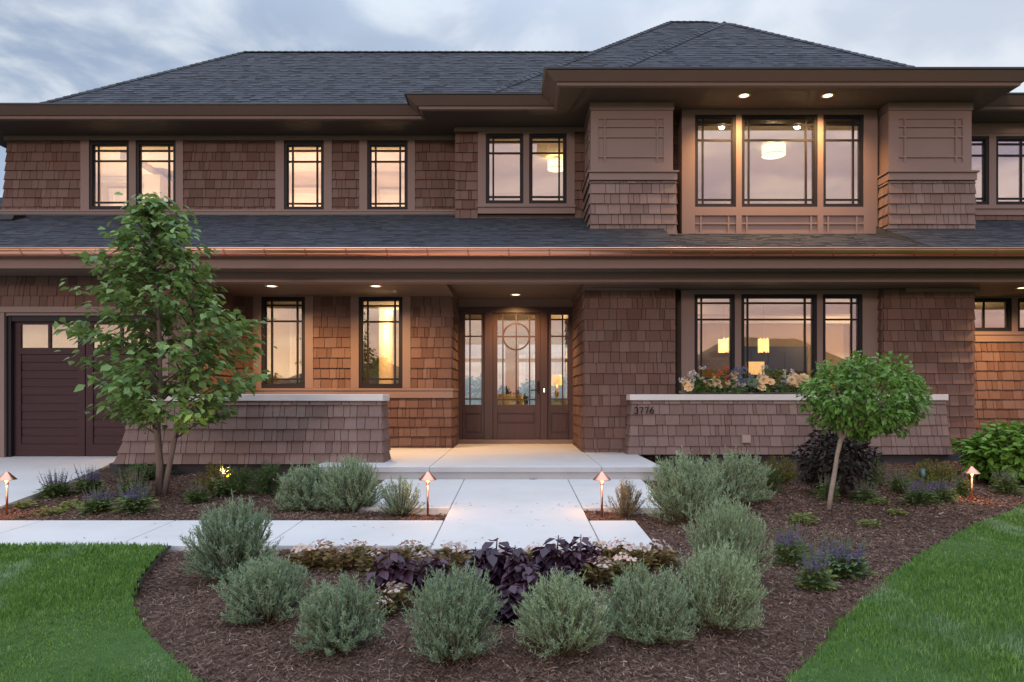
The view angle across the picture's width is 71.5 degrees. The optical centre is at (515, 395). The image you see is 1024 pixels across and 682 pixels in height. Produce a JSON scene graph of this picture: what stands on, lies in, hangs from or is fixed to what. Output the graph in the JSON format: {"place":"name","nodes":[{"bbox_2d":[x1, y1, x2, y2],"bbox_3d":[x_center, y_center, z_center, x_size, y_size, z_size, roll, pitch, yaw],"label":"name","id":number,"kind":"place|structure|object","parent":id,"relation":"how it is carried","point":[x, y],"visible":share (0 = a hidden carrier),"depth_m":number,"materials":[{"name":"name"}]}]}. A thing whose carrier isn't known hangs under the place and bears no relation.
{"place":"outdoors","nodes":[
{"label":"outdoors","id":0,"kind":"place"},
{"bbox_2d":[0,456,116,508],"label":"driveway","id":1,"kind":"structure","parent":0,"point":[25,484],"depth_m":9.73,"materials":[{"name":"concrete"}]},
{"bbox_2d":[0,540,208,681],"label":"lawn","id":2,"kind":"structure","parent":0,"point":[142,634],"depth_m":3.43,"materials":[{"name":"plant"}]},
{"bbox_2d":[0,520,442,551],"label":"sidewalk","id":3,"kind":"structure","parent":0,"point":[388,534],"depth_m":5.97,"materials":[{"name":"concrete"}]},
{"bbox_2d":[358,479,663,514],"bbox_3d":[-0.030,1.152,8.100,3.260,0.174,2.000,0,0,0],"label":"landing","id":4,"kind":"object","parent":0,"point":[443,493],"visible":0.45,"depth_m":7.96,"materials":[{"name":"concrete"}]},
{"bbox_2d":[0,455,1023,681],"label":"mulch bed","id":5,"kind":"object","parent":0,"point":[194,629],"visible":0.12,"depth_m":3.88,"materials":[{"name":"brown wood"}]},
{"bbox_2d":[0,471,16,514],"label":"path light","id":6,"kind":"object","parent":5,"relation":"on","point":[6,476],"visible":1,"depth_m":6.94,"materials":[{"name":"orange metal"}]},
{"bbox_2d":[34,469,75,498],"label":"salvia plant","id":7,"kind":"object","parent":5,"relation":"on","point":[56,488],"visible":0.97,"depth_m":7.92,"materials":[{"name":"green plant"}]},
{"bbox_2d":[70,463,108,493],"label":"salvia plant","id":8,"kind":"object","parent":5,"relation":"on","point":[89,482],"visible":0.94,"depth_m":8.16,"materials":[{"name":"green plant"}]},
{"bbox_2d":[76,485,115,514],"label":"salvia plant","id":9,"kind":"object","parent":5,"relation":"on","point":[96,504],"visible":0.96,"depth_m":6.91,"materials":[{"name":"green plant"}]},
{"bbox_2d":[106,477,159,513],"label":"salvia plant","id":10,"kind":"object","parent":5,"relation":"on","point":[139,501],"visible":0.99,"depth_m":6.83,"materials":[{"name":"green plant"}]},
{"bbox_2d":[115,464,151,498],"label":"salvia plant","id":11,"kind":"object","parent":5,"relation":"on","point":[132,478],"visible":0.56,"depth_m":7.79,"materials":[{"name":"green plant"}]},
{"bbox_2d":[113,462,175,480],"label":"yew bush","id":12,"kind":"object","parent":5,"relation":"on","point":[150,474],"visible":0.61,"depth_m":9.27,"materials":[{"name":"green plant"}]},
{"bbox_2d":[51,192,276,495],"bbox_3d":[-3.964,-0.610,8.100,2.187,3.505,2.320,0,0,38],"label":"maple tree","id":13,"kind":"object","parent":5,"relation":"on","point":[152,216],"visible":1,"depth_m":7.98,"materials":[{"name":"green plant"}]},
{"bbox_2d":[183,479,214,503],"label":"salvia plant","id":14,"kind":"object","parent":5,"relation":"on","point":[192,496],"visible":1,"depth_m":7.56,"materials":[{"name":"green plant"}]},
{"bbox_2d":[191,461,227,490],"bbox_3d":[-3.480,0.929,8.179,0.490,0.378,0.466,-1,3,-31],"label":"golden juniper","id":15,"kind":"object","parent":5,"relation":"on","point":[215,472],"visible":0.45,"depth_m":8.13,"materials":[{"name":"green plant"}]},
{"bbox_2d":[208,463,239,497],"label":"salvia plant","id":16,"kind":"object","parent":5,"relation":"on","point":[223,483],"visible":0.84,"depth_m":7.91,"materials":[{"name":"green plant"}]},
{"bbox_2d":[177,488,283,581],"bbox_3d":[-1.885,0.929,4.689,0.679,0.619,0.688,-4,6,-16],"label":"willow shrub","id":17,"kind":"object","parent":5,"relation":"on","point":[234,543],"visible":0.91,"depth_m":4.61,"materials":[{"name":"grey plant"}]},
{"bbox_2d":[216,465,254,495],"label":"yew bush","id":18,"kind":"object","parent":5,"relation":"on","point":[239,483],"visible":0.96,"depth_m":7.92,"materials":[{"name":"green plant"}]},
{"bbox_2d":[207,546,316,624],"bbox_3d":[-1.367,1.039,3.916,0.587,0.428,0.585,-7,-3,29],"label":"willow shrub","id":19,"kind":"object","parent":5,"relation":"on","point":[268,593],"visible":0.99,"depth_m":3.83,"materials":[{"name":"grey plant"}]},
{"bbox_2d":[243,460,292,494],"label":"yew bush","id":20,"kind":"object","parent":5,"relation":"on","point":[264,482],"visible":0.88,"depth_m":7.97,"materials":[{"name":"green plant"}]},
{"bbox_2d":[282,543,321,571],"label":"begonia plant","id":21,"kind":"object","parent":5,"relation":"on","point":[297,553],"visible":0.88,"depth_m":4.83,"materials":[{"name":"green plant"}]},
{"bbox_2d":[272,459,338,511],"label":"willow shrub","id":22,"kind":"object","parent":5,"relation":"on","point":[303,497],"visible":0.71,"depth_m":7.11,"materials":[{"name":"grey plant"}]},
{"bbox_2d":[300,538,338,567],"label":"begonia plant","id":23,"kind":"object","parent":5,"relation":"on","point":[322,550],"visible":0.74,"depth_m":4.94,"materials":[{"name":"green plant"}]},
{"bbox_2d":[319,542,359,574],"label":"begonia plant","id":24,"kind":"object","parent":5,"relation":"on","point":[339,560],"visible":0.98,"depth_m":4.77,"materials":[{"name":"green plant"}]},
{"bbox_2d":[289,569,392,655],"bbox_3d":[-0.876,1.067,3.530,0.501,0.410,0.498,0,0,25],"label":"willow shrub","id":25,"kind":"object","parent":5,"relation":"on","point":[330,624],"visible":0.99,"depth_m":3.46,"materials":[{"name":"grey plant"}]},
{"bbox_2d":[315,450,386,512],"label":"willow shrub","id":26,"kind":"object","parent":5,"relation":"on","point":[346,487],"visible":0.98,"depth_m":7.00,"materials":[{"name":"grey plant"}]},
{"bbox_2d":[341,539,375,562],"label":"begonia plant","id":27,"kind":"object","parent":5,"relation":"on","point":[358,548],"visible":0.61,"depth_m":4.93,"materials":[{"name":"green plant"}]},
{"bbox_2d":[355,544,392,575],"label":"begonia plant","id":28,"kind":"object","parent":5,"relation":"on","point":[372,556],"visible":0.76,"depth_m":4.69,"materials":[{"name":"green plant"}]},
{"bbox_2d":[371,596,397,618],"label":"begonia plant","id":29,"kind":"object","parent":5,"relation":"on","point":[392,606],"visible":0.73,"depth_m":4.00,"materials":[{"name":"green plant"}]},
{"bbox_2d":[363,550,422,597],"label":"coleus plant","id":30,"kind":"object","parent":5,"relation":"on","point":[390,572],"visible":0.75,"depth_m":4.35,"materials":[{"name":"purple plant"}]},
{"bbox_2d":[371,581,415,614],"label":"begonia plant","id":31,"kind":"object","parent":5,"relation":"on","point":[392,592],"visible":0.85,"depth_m":4.11,"materials":[{"name":"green plant"}]},
{"bbox_2d":[376,474,424,516],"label":"willow shrub","id":32,"kind":"object","parent":5,"relation":"on","point":[396,505],"visible":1,"depth_m":6.93,"materials":[{"name":"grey plant"}]},
{"bbox_2d":[393,539,428,563],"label":"begonia plant","id":33,"kind":"object","parent":5,"relation":"on","point":[407,549],"visible":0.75,"depth_m":4.91,"materials":[{"name":"green plant"}]},
{"bbox_2d":[413,555,450,592],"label":"coleus plant","id":34,"kind":"object","parent":5,"relation":"on","point":[435,563],"visible":0.58,"depth_m":4.43,"materials":[{"name":"purple plant"}]},
{"bbox_2d":[434,541,470,570],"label":"begonia plant","id":35,"kind":"object","parent":5,"relation":"on","point":[457,553],"visible":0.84,"depth_m":4.85,"materials":[{"name":"green plant"}]},
{"bbox_2d":[401,556,508,666],"bbox_3d":[-0.290,1.000,3.344,0.505,0.512,0.528,0,0,3],"label":"bush","id":36,"kind":"object","parent":5,"relation":"on","point":[449,633],"visible":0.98,"depth_m":3.27,"materials":[{"name":"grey plant"}]},
{"bbox_2d":[459,547,495,594],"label":"coleus plant","id":37,"kind":"object","parent":5,"relation":"on","point":[478,553],"visible":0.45,"depth_m":4.39,"materials":[{"name":"purple plant"}]},
{"bbox_2d":[470,538,513,591],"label":"coleus plant","id":38,"kind":"object","parent":5,"relation":"on","point":[495,563],"visible":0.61,"depth_m":4.43,"materials":[{"name":"purple plant"}]},
{"bbox_2d":[483,582,535,625],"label":"coleus plant","id":39,"kind":"object","parent":5,"relation":"on","point":[506,613],"visible":0.51,"depth_m":3.84,"materials":[{"name":"purple plant"}]},
{"bbox_2d":[501,547,533,588],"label":"coleus plant","id":40,"kind":"object","parent":5,"relation":"on","point":[511,567],"visible":0.59,"depth_m":4.36,"materials":[{"name":"purple plant"}]},
{"bbox_2d":[514,563,545,593],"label":"coleus plant","id":41,"kind":"object","parent":5,"relation":"on","point":[527,578],"visible":0.57,"depth_m":4.22,"materials":[{"name":"purple plant"}]},
{"bbox_2d":[530,535,578,580],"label":"coleus plant","id":42,"kind":"object","parent":5,"relation":"on","point":[541,558],"visible":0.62,"depth_m":4.49,"materials":[{"name":"purple plant"}]},
{"bbox_2d":[541,564,576,593],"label":"coleus plant","id":43,"kind":"object","parent":5,"relation":"on","point":[544,572],"visible":0.12,"depth_m":4.33,"materials":[{"name":"purple plant"}]},
{"bbox_2d":[510,562,617,657],"bbox_3d":[0.213,1.017,3.402,0.540,0.442,0.542,-4,-3,-16],"label":"willow shrub","id":44,"kind":"object","parent":5,"relation":"on","point":[559,625],"visible":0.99,"depth_m":3.32,"materials":[{"name":"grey plant"}]},
{"bbox_2d":[562,535,602,581],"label":"coleus plant","id":45,"kind":"object","parent":5,"relation":"on","point":[581,557],"visible":0.66,"depth_m":4.51,"materials":[{"name":"purple plant"}]},
{"bbox_2d":[577,556,619,587],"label":"begonia plant","id":46,"kind":"object","parent":5,"relation":"on","point":[590,573],"visible":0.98,"depth_m":4.38,"materials":[{"name":"green plant"}]},
{"bbox_2d":[587,539,620,567],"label":"begonia plant","id":47,"kind":"object","parent":5,"relation":"on","point":[610,549],"visible":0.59,"depth_m":4.78,"materials":[{"name":"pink plant"}]},
{"bbox_2d":[603,537,633,564],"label":"begonia plant","id":48,"kind":"object","parent":5,"relation":"on","point":[620,546],"visible":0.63,"depth_m":4.83,"materials":[{"name":"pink plant"}]},
{"bbox_2d":[606,552,637,579],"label":"begonia plant","id":49,"kind":"object","parent":5,"relation":"on","point":[616,558],"visible":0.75,"depth_m":4.44,"materials":[{"name":"green plant"}]},
{"bbox_2d":[604,478,645,517],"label":"willow shrub","id":50,"kind":"object","parent":5,"relation":"on","point":[626,501],"visible":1,"depth_m":6.93,"materials":[{"name":"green plant"}]},
{"bbox_2d":[619,542,660,572],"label":"begonia plant","id":51,"kind":"object","parent":5,"relation":"on","point":[650,561],"visible":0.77,"depth_m":4.66,"materials":[{"name":"green plant"}]},
{"bbox_2d":[600,554,700,644],"bbox_3d":[0.671,1.042,3.604,0.531,0.433,0.535,0,0,15],"label":"willow shrub","id":52,"kind":"object","parent":5,"relation":"on","point":[655,618],"visible":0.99,"depth_m":3.54,"materials":[{"name":"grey plant"}]},
{"bbox_2d":[639,539,678,568],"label":"begonia plant","id":53,"kind":"object","parent":5,"relation":"on","point":[666,557],"visible":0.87,"depth_m":4.76,"materials":[{"name":"green plant"}]},
{"bbox_2d":[643,444,729,524],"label":"willow shrub","id":54,"kind":"object","parent":5,"relation":"on","point":[682,497],"visible":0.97,"depth_m":6.56,"materials":[{"name":"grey plant"}]},
{"bbox_2d":[666,532,773,632],"bbox_3d":[1.096,1.002,3.817,0.557,0.526,0.540,0,0,44],"label":"willow shrub","id":55,"kind":"object","parent":5,"relation":"on","point":[724,602],"visible":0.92,"depth_m":3.72,"materials":[{"name":"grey plant"}]},
{"bbox_2d":[679,487,776,580],"bbox_3d":[1.335,0.878,4.438,0.587,0.661,0.589,-3,2,-25],"label":"willow shrub","id":56,"kind":"object","parent":5,"relation":"on","point":[736,526],"visible":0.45,"depth_m":4.37,"materials":[{"name":"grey plant"}]},
{"bbox_2d":[704,445,777,503],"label":"willow shrub","id":57,"kind":"object","parent":5,"relation":"on","point":[748,481],"visible":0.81,"depth_m":7.26,"materials":[{"name":"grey plant"}]},
{"bbox_2d":[763,466,786,491],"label":"yew bush","id":58,"kind":"object","parent":5,"relation":"on","point":[773,476],"visible":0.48,"depth_m":8.13,"materials":[{"name":"green plant"}]},
{"bbox_2d":[755,454,801,484],"bbox_3d":[3.229,0.905,8.702,0.602,0.395,0.634,-1,-1,23],"label":"golden juniper","id":59,"kind":"object","parent":5,"relation":"on","point":[790,474],"visible":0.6,"depth_m":8.67,"materials":[{"name":"green plant"}]},
{"bbox_2d":[772,518,811,565],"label":"salvia plant","id":60,"kind":"object","parent":5,"relation":"on","point":[788,552],"visible":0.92,"depth_m":5.10,"materials":[{"name":"green plant"}]},
{"bbox_2d":[793,539,842,591],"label":"salvia plant","id":61,"kind":"object","parent":5,"relation":"on","point":[815,572],"visible":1,"depth_m":4.43,"materials":[{"name":"green plant"}]},
{"bbox_2d":[810,473,841,500],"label":"salvia plant","id":62,"kind":"object","parent":5,"relation":"on","point":[822,492],"visible":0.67,"depth_m":7.51,"materials":[{"name":"green plant"}]},
{"bbox_2d":[789,421,882,495],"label":"ninebark shrub","id":63,"kind":"object","parent":5,"relation":"on","point":[851,468],"visible":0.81,"depth_m":7.76,"materials":[{"name":"purple plant"}]},
{"bbox_2d":[801,529,875,583],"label":"salvia plant","id":64,"kind":"object","parent":5,"relation":"on","point":[844,564],"visible":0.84,"depth_m":4.70,"materials":[{"name":"green plant"}]},
{"bbox_2d":[846,480,880,503],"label":"salvia plant","id":65,"kind":"object","parent":5,"relation":"on","point":[865,494],"visible":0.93,"depth_m":7.50,"materials":[{"name":"green plant"}]},
{"bbox_2d":[796,350,937,509],"bbox_3d":[3.480,0.354,7.138,1.274,1.613,1.170,0,0,24],"label":"topiary tree","id":66,"kind":"object","parent":5,"relation":"on","point":[842,416],"visible":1,"depth_m":6.89,"materials":[{"name":"green plant"}]},
{"bbox_2d":[861,455,888,487],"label":"yew bush","id":67,"kind":"object","parent":5,"relation":"on","point":[877,474],"visible":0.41,"depth_m":8.41,"materials":[{"name":"green plant"}]},
{"bbox_2d":[887,469,910,492],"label":"salvia plant","id":68,"kind":"object","parent":5,"relation":"on","point":[896,484],"visible":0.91,"depth_m":8.02,"materials":[{"name":"green plant"}]},
{"bbox_2d":[896,473,940,505],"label":"salvia plant","id":69,"kind":"object","parent":5,"relation":"on","point":[917,496],"visible":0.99,"depth_m":7.23,"materials":[{"name":"green plant"}]},
{"bbox_2d":[906,458,960,484],"bbox_3d":[5.049,0.926,8.600,0.701,0.369,0.666,-2,4,-39],"label":"golden juniper","id":70,"kind":"object","parent":5,"relation":"on","point":[930,472],"visible":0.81,"depth_m":8.57,"materials":[{"name":"green plant"}]},
{"bbox_2d":[928,474,961,502],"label":"salvia plant","id":71,"kind":"object","parent":5,"relation":"on","point":[946,494],"visible":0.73,"depth_m":7.34,"materials":[{"name":"green plant"}]},
{"bbox_2d":[951,468,975,495],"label":"salvia plant","id":72,"kind":"object","parent":5,"relation":"on","point":[962,487],"visible":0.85,"depth_m":7.79,"materials":[{"name":"green plant"}]},
{"bbox_2d":[948,419,1023,483],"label":"hydrangea bush","id":73,"kind":"object","parent":5,"relation":"on","point":[995,450],"visible":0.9,"depth_m":8.78,"materials":[{"name":"green plant"}]},
{"bbox_2d":[988,467,1023,494],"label":"salvia plant","id":74,"kind":"object","parent":5,"relation":"on","point":[1000,485],"visible":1,"depth_m":8.01,"materials":[{"name":"green plant"}]},
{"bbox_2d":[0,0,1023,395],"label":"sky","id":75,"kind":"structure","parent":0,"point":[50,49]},
{"bbox_2d":[430,479,598,554],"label":"walkway","id":76,"kind":"structure","parent":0,"point":[488,514],"depth_m":6.70,"materials":[{"name":"concrete"}]},
{"bbox_2d":[589,521,657,550],"bbox_3d":[0.881,1.211,5.935,0.418,0.149,1.070,0,0,0],"label":"walk return","id":77,"kind":"object","parent":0,"point":[631,532],"visible":0.39,"depth_m":5.97,"materials":[{"name":"concrete"}]},
{"bbox_2d":[785,503,1023,681],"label":"lawn","id":78,"kind":"structure","parent":0,"point":[897,667],"depth_m":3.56,"materials":[{"name":"plant"}]},
{"bbox_3d":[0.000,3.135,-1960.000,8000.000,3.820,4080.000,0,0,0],"label":"ground","id":79,"kind":"structure","parent":0,"visible":0},
{"bbox_2d":[109,394,390,473],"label":"wall","id":80,"kind":"structure","parent":79,"relation":"on","point":[283,429],"depth_m":9.66,"materials":[{"name":"brown wood"}]},
{"bbox_2d":[318,472,659,481],"bbox_3d":[-0.360,1.090,11.195,4.420,0.230,4.210,0,0,0],"label":"porch step","id":81,"kind":"object","parent":79,"relation":"on","point":[521,475],"visible":0.07,"depth_m":9.09,"materials":[{"name":"concrete"}]},
{"bbox_2d":[319,444,659,471],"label":"porch floor","id":82,"kind":"structure","parent":81,"relation":"on","point":[515,455],"depth_m":10.40,"materials":[{"name":"concrete"}]},
{"bbox_2d":[321,467,659,471],"bbox_3d":[-0.360,0.942,9.048,4.480,0.062,0.004,0,0,0],"label":"porch edge","id":83,"kind":"object","parent":82,"relation":"attached to","point":[516,469],"visible":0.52,"depth_m":9.05,"materials":[{"name":"concrete"}]},
{"bbox_2d":[0,21,1023,456],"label":"house","id":84,"kind":"structure","parent":79,"relation":"on","point":[402,229],"depth_m":12.02,"materials":[{"name":"brown wood"}]},
{"bbox_2d":[14,322,153,455],"bbox_3d":[-6.731,-0.103,11.154,2.238,2.106,0.052,0,0,0],"label":"garage door","id":85,"kind":"structure","parent":84,"relation":"in","point":[50,418],"depth_m":11.14,"materials":[{"name":"brown wood"}]},
{"bbox_2d":[89,142,128,208],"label":"window","id":86,"kind":"structure","parent":84,"relation":"in","point":[92,145],"depth_m":13.09,"materials":[{"name":"brown metal"}]},
{"bbox_2d":[136,142,175,208],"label":"window","id":87,"kind":"structure","parent":84,"relation":"in","point":[139,145],"depth_m":13.09,"materials":[{"name":"brown metal"}]},
{"bbox_2d":[261,297,304,387],"bbox_3d":[-4.010,-0.918,12.334,0.758,1.579,0.092,0,0,0],"label":"window","id":88,"kind":"structure","parent":84,"relation":"in","point":[264,300],"depth_m":12.29,"materials":[{"name":"brown metal"}]},
{"bbox_2d":[284,142,323,208],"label":"window","id":89,"kind":"structure","parent":84,"relation":"in","point":[286,144],"depth_m":13.11,"materials":[{"name":"brown metal"}]},
{"bbox_2d":[359,297,401,387],"bbox_3d":[-2.327,-0.918,12.334,0.758,1.579,0.092,0,0,0],"label":"window","id":90,"kind":"structure","parent":84,"relation":"in","point":[361,299],"depth_m":12.29,"materials":[{"name":"brown metal"}]},
{"bbox_2d":[367,142,407,208],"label":"window","id":91,"kind":"structure","parent":84,"relation":"in","point":[369,144],"depth_m":13.11,"materials":[{"name":"brown metal"}]},
{"bbox_2d":[486,134,522,202],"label":"window","id":92,"kind":"structure","parent":84,"relation":"in","point":[488,136],"depth_m":12.69,"materials":[{"name":"brown metal"}]},
{"bbox_2d":[493,313,539,438],"bbox_3d":[0.021,-0.369,13.400,0.894,2.376,0.121,0,0,0],"label":"front door","id":93,"kind":"structure","parent":84,"relation":"in","point":[516,421],"depth_m":13.41,"materials":[{"name":"brown wood"}]},
{"bbox_2d":[529,134,566,202],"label":"window","id":94,"kind":"structure","parent":84,"relation":"in","point":[531,136],"depth_m":12.69,"materials":[{"name":"brown metal"}]},
{"bbox_2d":[695,294,734,391],"bbox_3d":[3.221,-0.848,11.554,0.654,1.585,0.092,0,0,0],"label":"window","id":95,"kind":"structure","parent":84,"relation":"in","point":[731,297],"depth_m":11.52,"materials":[{"name":"brown metal"}]},
{"bbox_2d":[695,115,735,206],"bbox_3d":[3.342,-3.922,11.934,0.685,1.542,0.092,0,0,0],"label":"window","id":96,"kind":"structure","parent":84,"relation":"in","point":[697,117],"depth_m":11.89,"materials":[{"name":"brown metal"}]},
{"bbox_2d":[762,141,785,158],"bbox_3d":[4.831,-4.593,13.300,0.426,0.204,0.426,0,0,0],"label":"pendant lamp","id":97,"kind":"object","parent":84,"relation":"hanging from","point":[774,150],"visible":1,"depth_m":13.16,"materials":[{"name":"white"}]},
{"bbox_2d":[741,294,816,391],"bbox_3d":[4.262,-0.848,11.554,1.226,1.585,0.092,0,0,0],"label":"window","id":98,"kind":"structure","parent":84,"relation":"in","point":[813,297],"depth_m":11.52,"materials":[{"name":"brown metal"}]},
{"bbox_2d":[742,115,816,206],"bbox_3d":[4.413,-3.922,11.934,1.266,1.542,0.092,0,0,0],"label":"window","id":99,"kind":"structure","parent":84,"relation":"in","point":[813,118],"depth_m":11.91,"materials":[{"name":"brown metal"}]},
{"bbox_2d":[823,294,861,391],"bbox_3d":[5.290,-0.848,11.554,0.645,1.585,0.092,0,0,0],"label":"window","id":100,"kind":"structure","parent":84,"relation":"in","point":[858,297],"depth_m":11.53,"materials":[{"name":"brown metal"}]},
{"bbox_2d":[823,115,862,206],"bbox_3d":[5.479,-3.922,11.934,0.676,1.542,0.092,0,0,0],"label":"window","id":101,"kind":"structure","parent":84,"relation":"in","point":[859,118],"depth_m":11.89,"materials":[{"name":"brown metal"}]},
{"bbox_2d":[972,137,988,204],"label":"window","id":102,"kind":"structure","parent":84,"relation":"in","point":[985,140],"depth_m":12.50,"materials":[{"name":"brown metal"}]},
{"bbox_2d":[974,298,1010,330],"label":"window","id":103,"kind":"structure","parent":84,"relation":"in","point":[1007,301],"depth_m":12.39,"materials":[{"name":"brown metal"}]},
{"bbox_2d":[996,137,1023,204],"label":"window","id":104,"kind":"structure","parent":84,"relation":"in","point":[998,139],"depth_m":12.51,"materials":[{"name":"brown metal"}]},
{"bbox_2d":[623,394,966,463],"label":"wall","id":105,"kind":"structure","parent":79,"relation":"on","point":[764,426],"depth_m":10.98,"materials":[{"name":"brown wood"}]},
{"bbox_2d":[786,373,808,393],"bbox_3d":[4.389,-0.190,11.068,0.363,0.342,0.256,0,0,28],"label":"rose bunch","id":106,"kind":"object","parent":105,"relation":"on","point":[795,381],"visible":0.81,"depth_m":11.05,"materials":[{"name":"beige plant"}]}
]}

